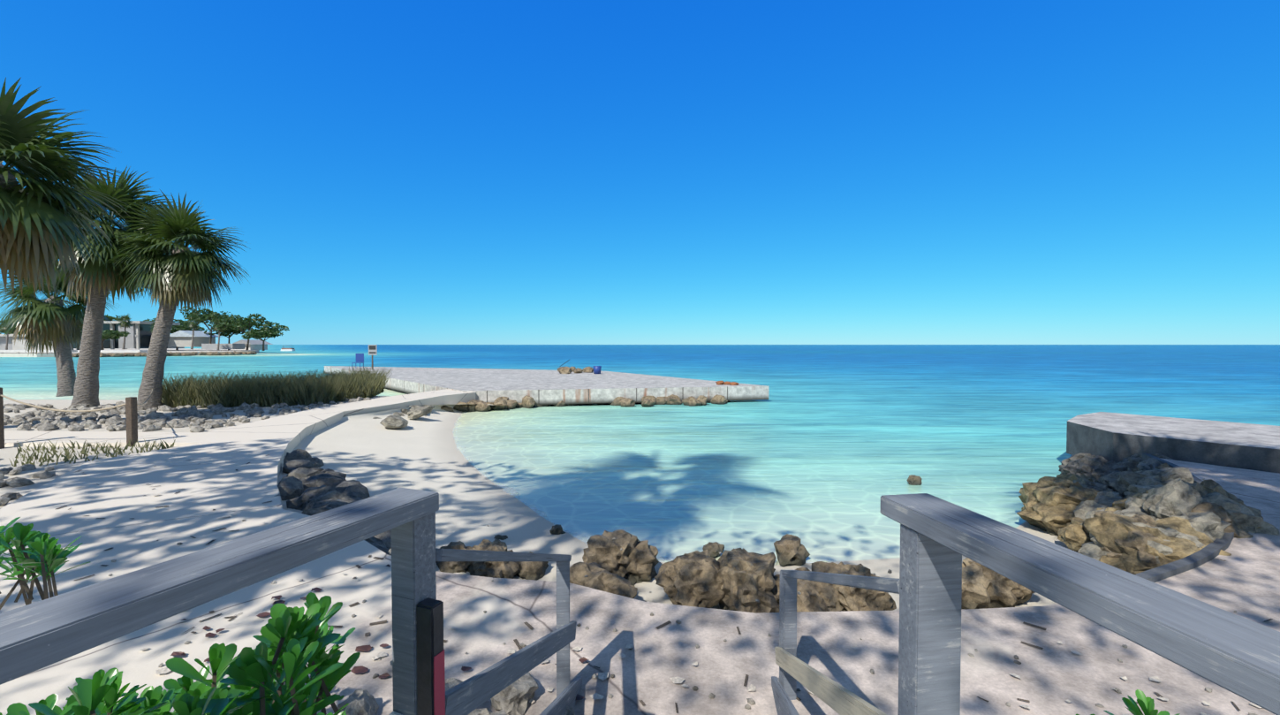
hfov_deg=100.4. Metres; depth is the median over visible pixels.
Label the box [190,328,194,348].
palm trunk
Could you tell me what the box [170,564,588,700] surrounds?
leaf litter
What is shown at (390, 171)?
sky
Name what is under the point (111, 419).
rubble strip
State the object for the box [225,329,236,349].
tree trunk
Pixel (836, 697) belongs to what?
stair rail
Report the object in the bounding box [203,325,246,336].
foliage
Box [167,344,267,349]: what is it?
small house walls
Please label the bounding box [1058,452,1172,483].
grey rocks
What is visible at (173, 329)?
tree crown
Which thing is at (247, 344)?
pine trunk
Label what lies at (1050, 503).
yellow rocks
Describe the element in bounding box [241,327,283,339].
tree crown
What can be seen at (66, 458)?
grass tufts
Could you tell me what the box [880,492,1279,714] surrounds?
handrail
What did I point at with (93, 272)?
palm tree fronds
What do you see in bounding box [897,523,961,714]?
stair post
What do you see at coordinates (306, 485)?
kerb rocks
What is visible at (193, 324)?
palm fronds
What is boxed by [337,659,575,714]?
rocks near stairs
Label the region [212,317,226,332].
green palm fronds
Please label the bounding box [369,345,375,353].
sign panel
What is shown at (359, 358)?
blue pier chair
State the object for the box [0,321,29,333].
tree crown
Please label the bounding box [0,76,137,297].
palm fronds
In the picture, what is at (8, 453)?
sand ground
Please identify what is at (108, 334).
tree crown
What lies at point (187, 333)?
small house roof
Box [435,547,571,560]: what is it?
stair rail
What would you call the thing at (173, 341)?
modern house
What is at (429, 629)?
brochure box post
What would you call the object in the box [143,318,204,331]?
tree crown
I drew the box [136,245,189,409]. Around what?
palm tree trunk
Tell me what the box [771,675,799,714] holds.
stair stringer
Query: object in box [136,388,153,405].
rope barrier
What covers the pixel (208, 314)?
foliage
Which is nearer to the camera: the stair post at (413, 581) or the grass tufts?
the stair post at (413, 581)
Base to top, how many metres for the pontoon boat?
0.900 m
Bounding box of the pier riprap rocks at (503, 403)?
[440,393,729,411]
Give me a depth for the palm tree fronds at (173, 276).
19.02 m
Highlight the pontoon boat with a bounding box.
[280,348,295,350]
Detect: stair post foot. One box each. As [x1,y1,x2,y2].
[556,559,569,696]
[779,570,796,699]
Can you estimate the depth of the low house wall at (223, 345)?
188.57 m
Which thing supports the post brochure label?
attached to the brochure box post at (429, 629)
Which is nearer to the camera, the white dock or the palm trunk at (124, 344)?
the white dock
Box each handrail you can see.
[0,487,439,684]
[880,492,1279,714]
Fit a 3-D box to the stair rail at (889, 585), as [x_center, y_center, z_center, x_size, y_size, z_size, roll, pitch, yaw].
[0.898,1.056,2.558,0.085,0.040,1.942,0,-21,4]
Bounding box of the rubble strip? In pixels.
[3,396,371,431]
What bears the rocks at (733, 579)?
on the beach sand
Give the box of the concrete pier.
[324,365,768,404]
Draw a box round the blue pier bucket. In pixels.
[592,365,601,373]
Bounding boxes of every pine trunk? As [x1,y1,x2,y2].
[202,320,213,343]
[234,320,249,349]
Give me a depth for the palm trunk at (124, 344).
177.15 m
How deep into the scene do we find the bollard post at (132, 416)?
12.26 m
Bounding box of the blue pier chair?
[351,353,363,368]
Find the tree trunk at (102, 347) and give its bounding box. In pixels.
[100,338,106,349]
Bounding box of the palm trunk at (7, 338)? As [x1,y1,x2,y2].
[5,325,8,349]
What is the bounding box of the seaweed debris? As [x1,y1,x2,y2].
[55,454,1272,712]
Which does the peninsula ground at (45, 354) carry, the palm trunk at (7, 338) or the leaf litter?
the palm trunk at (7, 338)
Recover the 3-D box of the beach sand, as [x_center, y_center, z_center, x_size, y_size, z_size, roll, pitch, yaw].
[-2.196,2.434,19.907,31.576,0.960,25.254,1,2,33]
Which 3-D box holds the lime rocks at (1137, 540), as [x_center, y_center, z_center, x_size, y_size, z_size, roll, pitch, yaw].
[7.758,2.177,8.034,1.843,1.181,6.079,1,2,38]
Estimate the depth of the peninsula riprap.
144.26 m
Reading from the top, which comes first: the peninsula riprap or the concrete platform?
the peninsula riprap
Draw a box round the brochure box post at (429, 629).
[416,597,443,714]
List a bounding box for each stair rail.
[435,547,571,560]
[445,620,576,714]
[774,646,886,714]
[780,569,899,593]
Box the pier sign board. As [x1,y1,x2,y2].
[368,344,377,355]
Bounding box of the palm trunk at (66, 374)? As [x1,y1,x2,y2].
[44,295,75,396]
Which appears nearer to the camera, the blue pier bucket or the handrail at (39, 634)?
the handrail at (39, 634)
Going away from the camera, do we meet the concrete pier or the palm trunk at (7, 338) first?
the concrete pier
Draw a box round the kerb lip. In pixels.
[1135,453,1234,582]
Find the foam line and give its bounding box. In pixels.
[452,412,833,563]
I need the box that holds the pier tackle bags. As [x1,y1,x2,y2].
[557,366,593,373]
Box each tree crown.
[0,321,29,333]
[80,329,129,340]
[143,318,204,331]
[170,325,181,333]
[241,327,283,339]
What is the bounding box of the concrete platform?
[1066,411,1279,473]
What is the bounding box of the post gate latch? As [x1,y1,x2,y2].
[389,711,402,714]
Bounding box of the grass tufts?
[9,435,175,466]
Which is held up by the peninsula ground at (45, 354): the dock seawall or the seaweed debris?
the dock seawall
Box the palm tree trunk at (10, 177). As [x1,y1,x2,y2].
[0,163,17,190]
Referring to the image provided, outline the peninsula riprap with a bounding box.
[71,350,256,356]
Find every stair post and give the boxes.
[390,511,436,714]
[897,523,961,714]
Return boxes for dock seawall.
[75,349,147,352]
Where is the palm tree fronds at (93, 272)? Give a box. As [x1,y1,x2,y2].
[39,164,181,304]
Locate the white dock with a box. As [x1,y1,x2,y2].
[0,349,77,353]
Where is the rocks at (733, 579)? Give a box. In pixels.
[435,474,1035,613]
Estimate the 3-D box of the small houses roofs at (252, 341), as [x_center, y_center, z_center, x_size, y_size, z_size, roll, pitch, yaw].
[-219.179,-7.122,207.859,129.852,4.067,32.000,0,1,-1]
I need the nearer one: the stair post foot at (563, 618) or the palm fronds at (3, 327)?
the stair post foot at (563, 618)
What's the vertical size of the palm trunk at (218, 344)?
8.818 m
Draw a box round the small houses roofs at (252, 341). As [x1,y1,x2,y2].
[232,339,272,344]
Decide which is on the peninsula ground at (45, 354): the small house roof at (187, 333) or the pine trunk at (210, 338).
the pine trunk at (210, 338)
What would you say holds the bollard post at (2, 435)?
on the sand ground at (8, 453)
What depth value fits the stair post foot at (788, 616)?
3.39 m
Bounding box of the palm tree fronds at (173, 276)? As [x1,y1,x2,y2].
[99,188,249,313]
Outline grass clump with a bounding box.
[159,364,392,408]
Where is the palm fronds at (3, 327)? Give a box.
[0,318,15,333]
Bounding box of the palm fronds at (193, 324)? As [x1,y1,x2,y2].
[184,314,201,329]
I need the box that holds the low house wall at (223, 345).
[201,343,244,348]
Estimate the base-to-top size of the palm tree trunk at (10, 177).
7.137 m
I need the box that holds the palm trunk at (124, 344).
[121,320,126,348]
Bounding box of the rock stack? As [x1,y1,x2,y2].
[372,404,434,428]
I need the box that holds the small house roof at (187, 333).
[169,330,222,337]
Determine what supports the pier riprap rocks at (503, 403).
in the sea water
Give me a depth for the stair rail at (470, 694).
2.31 m
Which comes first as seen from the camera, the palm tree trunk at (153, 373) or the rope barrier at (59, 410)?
the rope barrier at (59, 410)
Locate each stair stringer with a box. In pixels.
[539,675,582,714]
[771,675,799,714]
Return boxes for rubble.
[0,463,55,506]
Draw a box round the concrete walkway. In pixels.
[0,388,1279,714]
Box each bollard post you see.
[0,386,4,448]
[125,396,137,446]
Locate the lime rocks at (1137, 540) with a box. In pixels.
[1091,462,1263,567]
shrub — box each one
[0,516,360,714]
[1075,689,1180,714]
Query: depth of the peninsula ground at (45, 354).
174.27 m
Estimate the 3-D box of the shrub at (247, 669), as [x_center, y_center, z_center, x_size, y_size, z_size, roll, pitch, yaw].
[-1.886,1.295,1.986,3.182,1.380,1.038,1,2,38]
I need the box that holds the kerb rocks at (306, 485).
[277,448,391,555]
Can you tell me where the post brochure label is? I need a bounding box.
[433,649,445,714]
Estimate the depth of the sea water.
21.38 m
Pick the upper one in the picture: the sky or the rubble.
the sky
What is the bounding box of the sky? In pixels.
[0,0,1279,344]
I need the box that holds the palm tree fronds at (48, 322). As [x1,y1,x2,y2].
[0,261,121,355]
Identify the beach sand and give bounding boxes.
[278,403,1078,610]
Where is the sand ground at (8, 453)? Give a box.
[0,395,389,508]
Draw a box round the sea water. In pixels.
[0,344,1279,565]
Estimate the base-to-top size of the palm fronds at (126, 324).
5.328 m
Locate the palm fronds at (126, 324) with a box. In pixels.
[117,313,133,327]
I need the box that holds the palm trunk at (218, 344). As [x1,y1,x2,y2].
[216,326,219,349]
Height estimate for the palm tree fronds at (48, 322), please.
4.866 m
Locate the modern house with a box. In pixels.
[0,320,215,349]
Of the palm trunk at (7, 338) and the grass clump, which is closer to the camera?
the grass clump
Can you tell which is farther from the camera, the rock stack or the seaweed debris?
the rock stack
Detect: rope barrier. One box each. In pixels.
[0,393,125,412]
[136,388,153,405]
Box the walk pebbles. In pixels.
[108,518,1257,714]
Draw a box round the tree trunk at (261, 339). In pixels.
[255,334,272,350]
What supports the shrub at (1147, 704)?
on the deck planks
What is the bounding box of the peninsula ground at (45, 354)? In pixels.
[0,348,258,356]
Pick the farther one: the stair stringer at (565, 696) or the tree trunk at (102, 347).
the tree trunk at (102, 347)
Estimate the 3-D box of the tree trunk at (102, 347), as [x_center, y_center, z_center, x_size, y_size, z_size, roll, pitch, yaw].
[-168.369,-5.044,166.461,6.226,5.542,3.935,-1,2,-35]
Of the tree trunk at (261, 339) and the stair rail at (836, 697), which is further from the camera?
the tree trunk at (261, 339)
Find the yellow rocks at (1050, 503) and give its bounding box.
[1016,473,1260,574]

